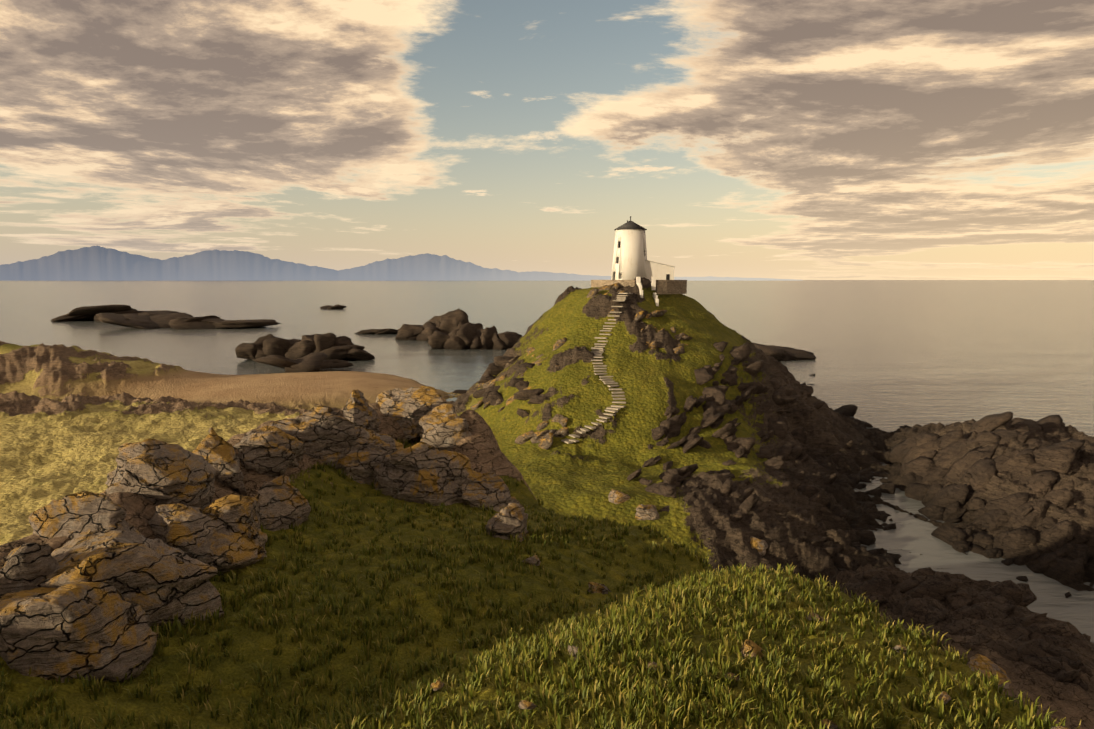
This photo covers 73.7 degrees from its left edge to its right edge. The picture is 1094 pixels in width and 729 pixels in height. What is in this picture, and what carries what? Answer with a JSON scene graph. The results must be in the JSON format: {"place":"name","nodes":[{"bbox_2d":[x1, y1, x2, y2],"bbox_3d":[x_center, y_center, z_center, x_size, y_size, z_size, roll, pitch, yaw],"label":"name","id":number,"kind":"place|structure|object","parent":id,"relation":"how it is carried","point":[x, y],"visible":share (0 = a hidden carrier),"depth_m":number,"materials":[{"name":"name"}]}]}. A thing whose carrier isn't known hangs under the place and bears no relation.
{"place":"outdoors","nodes":[
{"label":"outdoors","id":0,"kind":"place"},
{"bbox_2d":[0,246,799,280],"bbox_3d":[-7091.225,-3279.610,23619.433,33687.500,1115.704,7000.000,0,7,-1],"label":"mountain terrain","id":1,"kind":"structure","parent":0,"point":[95,263],"depth_m":21518.74,"materials":[{"name":"blue stone"}]},
{"bbox_2d":[0,277,1093,728],"bbox_3d":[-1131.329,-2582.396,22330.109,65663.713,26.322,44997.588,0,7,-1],"label":"terrain","id":2,"kind":"structure","parent":0,"point":[72,419],"depth_m":56.28,"materials":[{"name":"green plant"}]},
{"bbox_2d":[0,386,527,682],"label":"rocks","id":3,"kind":"object","parent":2,"relation":"on","point":[102,590],"visible":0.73,"depth_m":12.79,"materials":[{"name":"grey stone"}]},
{"bbox_2d":[0,435,1080,728],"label":"grass tufts","id":4,"kind":"object","parent":2,"relation":"on","point":[354,711],"visible":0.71,"depth_m":9.38,"materials":[{"name":"green plant"}]},
{"bbox_2d":[470,283,692,449],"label":"headland rocks","id":5,"kind":"object","parent":2,"relation":"on","point":[544,439],"visible":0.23,"depth_m":93.77,"materials":[{"name":"grey stone"}]},
{"bbox_2d":[561,293,632,443],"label":"path steps","id":6,"kind":"structure","parent":2,"relation":"on","point":[598,349],"depth_m":86.32,"materials":[{"name":"stone"}]},
{"bbox_2d":[611,229,646,279],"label":"lighthouse tower","id":7,"kind":"structure","parent":2,"relation":"on","point":[631,252],"depth_m":113.49,"materials":[{"name":"white paint"}]},
{"bbox_2d":[614,242,621,279],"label":"windows","id":8,"kind":"structure","parent":7,"relation":"in","point":[617,262],"depth_m":114.37,"materials":[{"name":"black glass"}]},
{"bbox_2d":[614,216,646,230],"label":"tower roof","id":9,"kind":"structure","parent":7,"relation":"on","point":[630,224],"depth_m":113.92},
{"bbox_2d":[591,280,686,293],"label":"compound wall","id":10,"kind":"structure","parent":2,"relation":"on","point":[671,286],"depth_m":110.33,"materials":[{"name":"stone"}]},
{"bbox_2d":[636,277,658,305],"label":"pillars","id":11,"kind":"structure","parent":2,"relation":"on","point":[653,287],"depth_m":108.27,"materials":[{"name":"white paint"}]},
{"bbox_2d":[645,260,674,281],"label":"small outbuilding","id":12,"kind":"structure","parent":2,"relation":"on","point":[659,271],"depth_m":114.71,"materials":[{"name":"white paint"}]},
{"bbox_2d":[430,489,1069,728],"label":"rocks","id":13,"kind":"object","parent":2,"relation":"on","point":[983,664],"visible":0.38,"depth_m":30.08,"materials":[{"name":"grey stone"}]},
{"bbox_2d":[453,341,1092,690],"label":"shore rocks","id":14,"kind":"object","parent":2,"relation":"on","point":[1037,637],"depth_m":65.66,"materials":[{"name":"grey stone"}]},
{"bbox_2d":[0,280,1093,642],"bbox_3d":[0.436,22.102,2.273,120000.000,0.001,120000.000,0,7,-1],"label":"sea water","id":15,"kind":"structure","parent":0,"point":[892,354],"depth_m":303.35,"materials":[{"name":"grey liquid"}]},
{"bbox_2d":[51,304,816,372],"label":"sea rocks","id":16,"kind":"object","parent":15,"relation":"in","point":[456,329],"depth_m":233.17,"materials":[{"name":"grey stone"}]},
{"bbox_2d":[0,0,1093,279],"label":"sky","id":17,"kind":"structure","parent":0,"point":[775,139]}
]}

